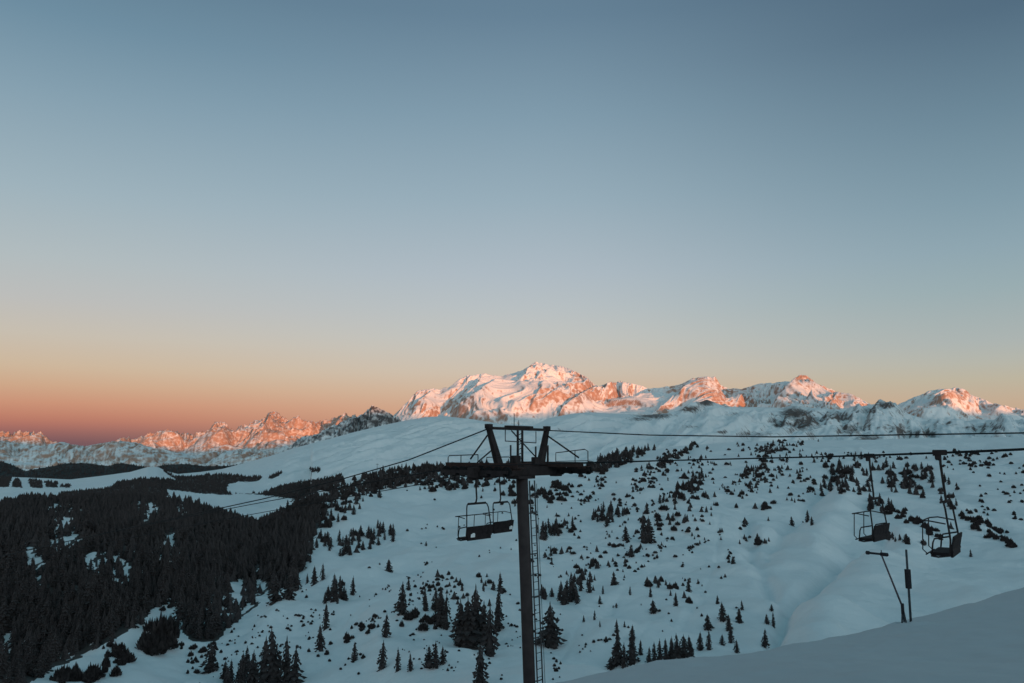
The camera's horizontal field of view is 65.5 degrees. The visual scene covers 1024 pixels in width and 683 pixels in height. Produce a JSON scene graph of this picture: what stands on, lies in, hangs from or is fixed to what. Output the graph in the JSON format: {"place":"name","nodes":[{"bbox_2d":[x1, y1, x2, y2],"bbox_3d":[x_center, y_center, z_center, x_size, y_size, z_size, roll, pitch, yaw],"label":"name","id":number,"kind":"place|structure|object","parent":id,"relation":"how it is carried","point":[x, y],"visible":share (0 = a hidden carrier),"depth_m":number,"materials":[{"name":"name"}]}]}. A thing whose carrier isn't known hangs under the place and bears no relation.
{"place":"outdoors","nodes":[
{"label":"outdoors","id":0,"kind":"place"},
{"bbox_2d":[0,462,232,478],"bbox_3d":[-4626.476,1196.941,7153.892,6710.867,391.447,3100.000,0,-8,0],"label":"forested hills","id":1,"kind":"structure","parent":0,"point":[93,471],"depth_m":7262.10,"materials":[{"name":"green plant"}]},
{"bbox_2d":[0,461,240,478],"bbox_3d":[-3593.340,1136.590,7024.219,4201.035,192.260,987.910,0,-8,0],"label":"distant forest","id":2,"kind":"object","parent":1,"relation":"on","point":[85,473],"visible":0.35,"depth_m":7232.91,"materials":[{"name":"green plant"}]},
{"bbox_2d":[0,441,279,470],"bbox_3d":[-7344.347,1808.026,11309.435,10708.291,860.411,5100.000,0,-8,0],"label":"snowy foothills","id":3,"kind":"structure","parent":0,"point":[25,458],"depth_m":11848.97,"materials":[{"name":"white snow"}]},
{"bbox_2d":[0,411,356,454],"bbox_3d":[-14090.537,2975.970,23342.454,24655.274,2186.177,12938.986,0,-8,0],"label":"spired mountains","id":4,"kind":"structure","parent":0,"point":[274,432],"depth_m":24762.50,"materials":[{"name":"stone"}]},
{"bbox_2d":[274,405,400,454],"bbox_3d":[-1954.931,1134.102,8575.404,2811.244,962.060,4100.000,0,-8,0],"label":"rocky peak ridge","id":5,"kind":"structure","parent":0,"point":[372,416],"depth_m":9002.60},
{"bbox_2d":[0,437,1023,682],"bbox_3d":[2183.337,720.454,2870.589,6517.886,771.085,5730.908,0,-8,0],"label":"snowy hillside","id":6,"kind":"structure","parent":0,"point":[824,575],"depth_m":489.12,"materials":[{"name":"white snow"}]},
{"bbox_2d":[49,666,69,681],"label":"bush","id":7,"kind":"object","parent":6,"relation":"on","point":[57,674],"visible":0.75,"depth_m":248.00,"materials":[{"name":"green plant"}]},
{"bbox_2d":[69,668,80,681],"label":"bush","id":8,"kind":"object","parent":6,"relation":"on","point":[75,672],"visible":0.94,"depth_m":252.40,"materials":[{"name":"green plant"}]},
{"bbox_2d":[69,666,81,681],"bbox_3d":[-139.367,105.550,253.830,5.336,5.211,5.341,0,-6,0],"label":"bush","id":9,"kind":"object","parent":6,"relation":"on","point":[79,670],"visible":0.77,"depth_m":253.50,"materials":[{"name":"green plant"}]},
{"bbox_2d":[81,672,96,682],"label":"bush","id":10,"kind":"object","parent":6,"relation":"on","point":[88,678],"visible":1,"depth_m":252.77,"materials":[{"name":"green plant"}]},
{"bbox_2d":[101,656,110,666],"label":"bush","id":11,"kind":"object","parent":6,"relation":"on","point":[106,660],"visible":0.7,"depth_m":276.73,"materials":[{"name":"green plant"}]},
{"bbox_2d":[109,666,122,676],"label":"bush","id":12,"kind":"object","parent":6,"relation":"on","point":[116,672],"visible":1,"depth_m":266.27,"materials":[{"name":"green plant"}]},
{"bbox_2d":[121,651,136,662],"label":"bush","id":13,"kind":"object","parent":6,"relation":"on","point":[129,657],"visible":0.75,"depth_m":293.88,"materials":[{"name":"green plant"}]},
{"bbox_2d":[134,630,158,649],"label":"bush","id":14,"kind":"object","parent":6,"relation":"on","point":[141,644],"visible":0.73,"depth_m":309.63,"materials":[{"name":"green plant"}]},
{"bbox_2d":[142,617,152,631],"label":"bush","id":15,"kind":"object","parent":6,"relation":"on","point":[148,625],"visible":0.56,"depth_m":324.78,"materials":[{"name":"green plant"}]},
{"bbox_2d":[141,631,161,650],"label":"bush","id":16,"kind":"object","parent":6,"relation":"on","point":[156,639],"visible":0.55,"depth_m":311.18,"materials":[{"name":"green plant"}]},
{"bbox_2d":[143,639,160,654],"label":"bush","id":17,"kind":"object","parent":6,"relation":"on","point":[148,649],"visible":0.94,"depth_m":308.03,"materials":[{"name":"green plant"}]},
{"bbox_2d":[145,640,168,655],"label":"bush","id":18,"kind":"object","parent":6,"relation":"on","point":[161,647],"visible":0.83,"depth_m":309.63,"materials":[{"name":"green plant"}]},
{"bbox_2d":[150,611,171,636],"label":"bush","id":19,"kind":"object","parent":6,"relation":"on","point":[157,627],"visible":0.74,"depth_m":322.39,"materials":[{"name":"green plant"}]},
{"bbox_2d":[0,489,322,682],"bbox_3d":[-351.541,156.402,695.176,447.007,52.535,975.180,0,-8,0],"label":"spruce forest","id":20,"kind":"object","parent":6,"relation":"on","point":[105,604],"visible":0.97,"depth_m":439.71,"materials":[{"name":"green plant"}]},
{"bbox_2d":[169,634,179,648],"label":"bush","id":21,"kind":"object","parent":6,"relation":"on","point":[175,644],"visible":0.54,"depth_m":319.72,"materials":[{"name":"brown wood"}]},
{"bbox_2d":[168,617,180,633],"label":"bush","id":22,"kind":"object","parent":6,"relation":"on","point":[171,623],"visible":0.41,"depth_m":328.55,"materials":[{"name":"green plant"}]},
{"bbox_2d":[170,627,179,638],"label":"bush","id":23,"kind":"object","parent":6,"relation":"on","point":[176,631],"visible":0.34,"depth_m":326.55,"materials":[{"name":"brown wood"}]},
{"bbox_2d":[198,643,218,673],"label":"spruce tree","id":24,"kind":"object","parent":6,"relation":"on","point":[209,667],"visible":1,"depth_m":303.40,"materials":[{"name":"green plant"}]},
{"bbox_2d":[219,661,227,679],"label":"spruce tree","id":25,"kind":"object","parent":6,"relation":"on","point":[225,666],"visible":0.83,"depth_m":297.19,"materials":[{"name":"green plant"}]},
{"bbox_2d":[224,666,231,682],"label":"spruce tree","id":26,"kind":"object","parent":6,"relation":"on","point":[227,677],"visible":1,"depth_m":262.45,"materials":[{"name":"green plant"}]},
{"bbox_2d":[229,660,234,680],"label":"spruce tree","id":27,"kind":"object","parent":6,"relation":"on","point":[232,674],"visible":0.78,"depth_m":296.86,"materials":[{"name":"green plant"}]},
{"bbox_2d":[232,659,244,682],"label":"spruce tree","id":28,"kind":"object","parent":6,"relation":"on","point":[240,676],"visible":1,"depth_m":268.97,"materials":[{"name":"green plant"}]},
{"bbox_2d":[244,645,249,668],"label":"spruce tree","id":29,"kind":"object","parent":6,"relation":"on","point":[247,656],"visible":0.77,"depth_m":314.63,"materials":[{"name":"green plant"}]},
{"bbox_2d":[245,651,259,682],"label":"spruce tree","id":30,"kind":"object","parent":6,"relation":"on","point":[252,677],"visible":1,"depth_m":273.26,"materials":[{"name":"green plant"}]},
{"bbox_2d":[256,636,268,682],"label":"spruce tree","id":31,"kind":"object","parent":6,"relation":"on","point":[260,673],"visible":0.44,"depth_m":286.15,"materials":[{"name":"green plant"}]},
{"bbox_2d":[260,627,284,682],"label":"spruce tree","id":32,"kind":"object","parent":6,"relation":"on","point":[273,666],"visible":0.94,"depth_m":275.58,"materials":[{"name":"green plant"}]},
{"bbox_2d":[266,574,283,605],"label":"spruce tree","id":33,"kind":"object","parent":6,"relation":"on","point":[275,597],"visible":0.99,"depth_m":392.87,"materials":[{"name":"green plant"}]},
{"bbox_2d":[276,637,291,682],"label":"spruce tree","id":34,"kind":"object","parent":6,"relation":"on","point":[285,665],"visible":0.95,"depth_m":273.97,"materials":[{"name":"green plant"}]},
{"bbox_2d":[281,567,296,600],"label":"spruce tree","id":35,"kind":"object","parent":6,"relation":"on","point":[289,593],"visible":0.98,"depth_m":396.06,"materials":[{"name":"green plant"}]},
{"bbox_2d":[286,646,306,682],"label":"spruce tree","id":36,"kind":"object","parent":6,"relation":"on","point":[294,675],"visible":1,"depth_m":271.91,"materials":[{"name":"green plant"}]},
{"bbox_2d":[293,568,301,591],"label":"spruce tree","id":37,"kind":"object","parent":6,"relation":"on","point":[296,586],"visible":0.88,"depth_m":421.55,"materials":[{"name":"green plant"}]},
{"bbox_2d":[297,549,306,571],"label":"spruce tree","id":38,"kind":"object","parent":6,"relation":"on","point":[301,563],"visible":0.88,"depth_m":518.06,"materials":[{"name":"green plant"}]},
{"bbox_2d":[310,565,318,585],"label":"spruce tree","id":39,"kind":"object","parent":6,"relation":"on","point":[314,577],"visible":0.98,"depth_m":451.76,"materials":[{"name":"green plant"}]},
{"bbox_2d":[314,625,325,651],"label":"spruce tree","id":40,"kind":"object","parent":6,"relation":"on","point":[320,647],"visible":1,"depth_m":304.76,"materials":[{"name":"green plant"}]},
{"bbox_2d":[322,603,329,630],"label":"spruce tree","id":41,"kind":"object","parent":6,"relation":"on","point":[325,620],"visible":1,"depth_m":346.59,"materials":[{"name":"green plant"}]},
{"bbox_2d":[329,583,338,602],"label":"spruce tree","id":42,"kind":"object","parent":6,"relation":"on","point":[333,592],"visible":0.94,"depth_m":392.29,"materials":[{"name":"green plant"}]},
{"bbox_2d":[337,580,344,599],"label":"spruce tree","id":43,"kind":"object","parent":6,"relation":"on","point":[340,592],"visible":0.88,"depth_m":399.21,"materials":[{"name":"green plant"}]},
{"bbox_2d":[350,576,355,595],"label":"spruce tree","id":44,"kind":"object","parent":6,"relation":"on","point":[353,591],"visible":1,"depth_m":408.53,"materials":[{"name":"green plant"}]},
{"bbox_2d":[350,643,358,661],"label":"spruce tree","id":45,"kind":"object","parent":6,"relation":"on","point":[354,654],"visible":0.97,"depth_m":285.94,"materials":[{"name":"green plant"}]},
{"bbox_2d":[376,640,387,671],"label":"spruce tree","id":46,"kind":"object","parent":6,"relation":"on","point":[382,661],"visible":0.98,"depth_m":263.17,"materials":[{"name":"green plant"}]},
{"bbox_2d":[381,615,390,637],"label":"spruce tree","id":47,"kind":"object","parent":6,"relation":"on","point":[386,628],"visible":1,"depth_m":304.53,"materials":[{"name":"green plant"}]},
{"bbox_2d":[385,560,392,572],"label":"spruce tree","id":48,"kind":"object","parent":6,"relation":"on","point":[388,567],"visible":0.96,"depth_m":498.58,"materials":[{"name":"green plant"}]},
{"bbox_2d":[394,650,401,672],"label":"spruce tree","id":49,"kind":"object","parent":6,"relation":"on","point":[397,660],"visible":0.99,"depth_m":254.42,"materials":[{"name":"green plant"}]},
{"bbox_2d":[391,583,407,615],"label":"spruce tree","id":50,"kind":"object","parent":6,"relation":"on","point":[401,608],"visible":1,"depth_m":333.87,"materials":[{"name":"green plant"}]},
{"bbox_2d":[417,621,428,630],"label":"bush","id":51,"kind":"object","parent":6,"relation":"on","point":[423,626],"visible":1,"depth_m":317.59,"materials":[{"name":"green plant"}]},
{"bbox_2d":[422,647,432,667],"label":"spruce tree","id":52,"kind":"object","parent":6,"relation":"on","point":[427,656],"visible":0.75,"depth_m":250.64,"materials":[{"name":"green plant"}]},
{"bbox_2d":[426,642,439,668],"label":"spruce tree","id":53,"kind":"object","parent":6,"relation":"on","point":[435,663],"visible":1,"depth_m":248.11,"materials":[{"name":"green plant"}]},
{"bbox_2d":[430,593,437,610],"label":"spruce tree","id":54,"kind":"object","parent":6,"relation":"on","point":[433,607],"visible":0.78,"depth_m":338.52,"materials":[{"name":"green plant"}]},
{"bbox_2d":[433,590,443,627],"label":"spruce tree","id":55,"kind":"object","parent":6,"relation":"on","point":[439,614],"visible":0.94,"depth_m":321.20,"materials":[{"name":"green plant"}]},
{"bbox_2d":[438,647,446,664],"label":"spruce tree","id":56,"kind":"object","parent":6,"relation":"on","point":[443,658],"visible":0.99,"depth_m":249.56,"materials":[{"name":"green plant"}]},
{"bbox_2d":[440,595,453,629],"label":"spruce tree","id":57,"kind":"object","parent":6,"relation":"on","point":[445,622],"visible":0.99,"depth_m":318.59,"materials":[{"name":"green plant"}]},
{"bbox_2d":[449,598,463,646],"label":"spruce tree","id":58,"kind":"object","parent":6,"relation":"on","point":[457,624],"visible":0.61,"depth_m":298.05,"materials":[{"name":"green plant"}]},
{"bbox_2d":[453,598,486,649],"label":"spruce tree","id":59,"kind":"object","parent":6,"relation":"on","point":[469,637],"visible":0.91,"depth_m":293.47,"materials":[{"name":"green plant"}]},
{"bbox_2d":[470,585,482,634],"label":"spruce tree","id":60,"kind":"object","parent":6,"relation":"on","point":[476,604],"visible":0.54,"depth_m":306.94,"materials":[{"name":"green plant"}]},
{"bbox_2d":[472,643,488,682],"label":"spruce tree","id":61,"kind":"object","parent":6,"relation":"on","point":[479,675],"visible":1,"depth_m":208.94,"materials":[{"name":"green plant"}]},
{"bbox_2d":[477,604,487,645],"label":"spruce tree","id":62,"kind":"object","parent":6,"relation":"on","point":[482,620],"visible":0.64,"depth_m":300.68,"materials":[{"name":"green plant"}]},
{"bbox_2d":[481,606,499,656],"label":"spruce tree","id":63,"kind":"object","parent":6,"relation":"on","point":[489,648],"visible":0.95,"depth_m":271.20,"materials":[{"name":"green plant"}]},
{"bbox_2d":[492,590,504,631],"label":"spruce tree","id":64,"kind":"object","parent":6,"relation":"on","point":[498,624],"visible":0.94,"depth_m":317.82,"materials":[{"name":"green plant"}]},
{"bbox_2d":[497,574,503,592],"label":"spruce tree","id":65,"kind":"object","parent":6,"relation":"on","point":[500,583],"visible":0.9,"depth_m":397.08,"materials":[{"name":"green plant"}]},
{"bbox_2d":[58,448,1023,682],"bbox_3d":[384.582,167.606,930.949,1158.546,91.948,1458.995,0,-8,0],"label":"shrub scatter","id":66,"kind":"object","parent":6,"relation":"on","point":[415,612],"visible":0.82,"depth_m":560.92,"materials":[{"name":"green plant"}]},
{"bbox_2d":[534,603,567,649],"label":"spruce tree","id":67,"kind":"object","parent":6,"relation":"on","point":[549,635],"visible":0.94,"depth_m":297.06,"materials":[{"name":"green plant"}]},
{"bbox_2d":[560,587,568,604],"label":"spruce tree","id":68,"kind":"object","parent":6,"relation":"on","point":[564,600],"visible":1,"depth_m":380.33,"materials":[{"name":"green plant"}]},
{"bbox_2d":[567,586,574,601],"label":"spruce tree","id":69,"kind":"object","parent":6,"relation":"on","point":[570,596],"visible":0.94,"depth_m":385.42,"materials":[{"name":"green plant"}]},
{"bbox_2d":[255,439,959,610],"bbox_3d":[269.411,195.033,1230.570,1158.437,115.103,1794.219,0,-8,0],"label":"trees","id":70,"kind":"object","parent":6,"relation":"on","point":[602,468],"visible":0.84,"depth_m":991.02,"materials":[{"name":"green plant"}]},
{"bbox_2d":[611,629,622,667],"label":"spruce tree","id":71,"kind":"object","parent":6,"relation":"on","point":[616,653],"visible":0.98,"depth_m":272.69,"materials":[{"name":"green plant"}]},
{"bbox_2d":[620,645,628,668],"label":"spruce tree","id":72,"kind":"object","parent":6,"relation":"on","point":[623,661],"visible":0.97,"depth_m":270.55,"materials":[{"name":"green plant"}]},
{"bbox_2d":[621,526,631,540],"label":"spruce tree","id":73,"kind":"object","parent":6,"relation":"on","point":[625,536],"visible":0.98,"depth_m":613.21,"materials":[{"name":"green plant"}]},
{"bbox_2d":[625,628,640,665],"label":"spruce tree","id":74,"kind":"object","parent":6,"relation":"on","point":[631,657],"visible":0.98,"depth_m":272.36,"materials":[{"name":"green plant"}]},
{"bbox_2d":[638,515,647,542],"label":"spruce tree","id":75,"kind":"object","parent":6,"relation":"on","point":[642,534],"visible":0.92,"depth_m":595.32,"materials":[{"name":"green plant"}]},
{"bbox_2d":[645,516,655,543],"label":"spruce tree","id":76,"kind":"object","parent":6,"relation":"on","point":[649,531],"visible":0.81,"depth_m":608.01,"materials":[{"name":"green plant"}]},
{"bbox_2d":[648,600,657,613],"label":"spruce tree","id":77,"kind":"object","parent":6,"relation":"on","point":[653,609],"visible":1,"depth_m":364.92,"materials":[{"name":"green plant"}]},
{"bbox_2d":[656,638,663,659],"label":"spruce tree","id":78,"kind":"object","parent":6,"relation":"on","point":[660,655],"visible":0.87,"depth_m":271.72,"materials":[{"name":"green plant"}]},
{"bbox_2d":[662,639,669,659],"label":"spruce tree","id":79,"kind":"object","parent":6,"relation":"on","point":[665,653],"visible":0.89,"depth_m":272.85,"materials":[{"name":"green plant"}]},
{"bbox_2d":[668,636,676,659],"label":"spruce tree","id":80,"kind":"object","parent":6,"relation":"on","point":[671,653],"visible":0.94,"depth_m":273.66,"materials":[{"name":"green plant"}]},
{"bbox_2d":[674,635,681,658],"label":"spruce tree","id":81,"kind":"object","parent":6,"relation":"on","point":[677,648],"visible":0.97,"depth_m":274.31,"materials":[{"name":"green plant"}]},
{"bbox_2d":[679,634,690,658],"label":"spruce tree","id":82,"kind":"object","parent":6,"relation":"on","point":[684,652],"visible":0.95,"depth_m":274.61,"materials":[{"name":"green plant"}]},
{"bbox_2d":[686,637,694,656],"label":"spruce tree","id":83,"kind":"object","parent":6,"relation":"on","point":[689,645],"visible":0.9,"depth_m":276.71,"materials":[{"name":"green plant"}]},
{"bbox_2d":[696,633,703,650],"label":"spruce tree","id":84,"kind":"object","parent":6,"relation":"on","point":[699,647],"visible":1,"depth_m":287.44,"materials":[{"name":"green plant"}]},
{"bbox_2d":[703,615,714,630],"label":"spruce tree","id":85,"kind":"object","parent":6,"relation":"on","point":[707,624],"visible":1,"depth_m":333.35,"materials":[{"name":"green plant"}]},
{"bbox_2d":[705,632,712,649],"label":"spruce tree","id":86,"kind":"object","parent":6,"relation":"on","point":[708,646],"visible":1,"depth_m":286.31,"materials":[{"name":"green plant"}]},
{"bbox_2d":[717,603,726,621],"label":"spruce tree","id":87,"kind":"object","parent":6,"relation":"on","point":[723,616],"visible":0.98,"depth_m":336.69,"materials":[{"name":"green plant"}]},
{"bbox_2d":[728,625,734,642],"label":"spruce tree","id":88,"kind":"object","parent":6,"relation":"on","point":[731,638],"visible":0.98,"depth_m":304.27,"materials":[{"name":"green plant"}]},
{"bbox_2d":[761,630,770,647],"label":"spruce tree","id":89,"kind":"object","parent":6,"relation":"on","point":[765,644],"visible":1,"depth_m":293.07,"materials":[{"name":"green plant"}]},
{"bbox_2d":[0,399,1023,517],"bbox_3d":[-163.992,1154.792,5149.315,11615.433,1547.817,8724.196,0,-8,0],"label":"snow ridge","id":90,"kind":"structure","parent":0,"point":[354,453],"depth_m":3553.67,"materials":[{"name":"white snow"}]},
{"bbox_2d":[0,466,342,497],"bbox_3d":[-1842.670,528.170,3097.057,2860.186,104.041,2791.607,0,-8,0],"label":"plateau forest","id":91,"kind":"object","parent":90,"relation":"on","point":[122,484],"visible":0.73,"depth_m":2725.41,"materials":[{"name":"green plant"}]},
{"bbox_2d":[0,0,1023,445],"label":"sky","id":92,"kind":"structure","parent":0,"point":[235,213],"materials":[{"name":"blue"}]},
{"bbox_2d":[393,362,1023,424],"bbox_3d":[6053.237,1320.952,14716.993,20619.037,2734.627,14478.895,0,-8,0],"label":"sunlit massif","id":93,"kind":"structure","parent":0,"point":[535,393],"depth_m":15846.15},
{"bbox_2d":[556,587,1023,682],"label":"foreground snow slope","id":94,"kind":"structure","parent":0,"point":[982,641],"depth_m":56.34,"materials":[{"name":"white snow"}]},
{"bbox_2d":[440,414,593,682],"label":"lift tower","id":95,"kind":"structure","parent":94,"relation":"on","point":[521,474],"depth_m":31.71,"materials":[{"name":"metal"}]},
{"bbox_2d":[0,429,485,555],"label":"signal cable","id":96,"kind":"object","parent":95,"relation":"attached to","point":[294,490],"visible":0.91,"depth_m":38.10,"materials":[{"name":"metal"}]},
{"bbox_2d":[0,448,1023,556],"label":"haul rope","id":97,"kind":"object","parent":95,"relation":"attached to","point":[597,462],"visible":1,"depth_m":26.09,"materials":[{"name":"metal"}]},
{"bbox_2d":[455,464,492,540],"bbox_3d":[-1.479,6.146,30.528,0.789,2.833,1.490,-6,-10,39],"label":"lift chair","id":98,"kind":"object","parent":97,"relation":"hanging from","point":[478,532],"visible":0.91,"depth_m":30.22,"materials":[{"name":"metal"}]},
{"bbox_2d":[921,450,961,557],"bbox_3d":[11.043,4.150,20.586,0.789,2.673,1.489,-6,-10,36],"label":"lift chair","id":99,"kind":"object","parent":97,"relation":"hanging from","point":[953,550],"visible":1,"depth_m":20.32,"materials":[{"name":"metal"}]},
{"bbox_2d":[2,450,1023,564],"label":"haul rope","id":100,"kind":"object","parent":95,"relation":"attached to","point":[466,476],"visible":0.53,"depth_m":40.47,"materials":[{"name":"metal"}]},
{"bbox_2d":[483,477,513,533],"bbox_3d":[-0.649,7.273,36.310,0.789,2.833,1.489,-6,-10,37],"label":"lift chair","id":101,"kind":"object","parent":100,"relation":"hanging from","point":[502,526],"visible":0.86,"depth_m":36.04,"materials":[{"name":"metal"}]},
{"bbox_2d":[852,456,889,541],"bbox_3d":[11.843,5.153,26.428,0.789,2.833,1.490,-7,-10,42],"label":"lift chair","id":102,"kind":"object","parent":100,"relation":"hanging from","point":[880,531],"visible":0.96,"depth_m":26.16,"materials":[{"name":"metal"}]},
{"bbox_2d":[548,430,1023,436],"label":"signal cable","id":103,"kind":"object","parent":95,"relation":"attached to","point":[802,436],"visible":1,"depth_m":27.15,"materials":[{"name":"metal"}]},
{"bbox_2d":[865,550,906,622],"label":"snow lance","id":104,"kind":"object","parent":94,"relation":"on","point":[903,616],"visible":0.95,"depth_m":82.38,"materials":[{"name":"metal"}]},
{"bbox_2d":[904,549,911,621],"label":"marker post","id":105,"kind":"object","parent":94,"relation":"on","point":[908,582],"visible":0.92,"depth_m":82.19,"materials":[{"name":"metal"}]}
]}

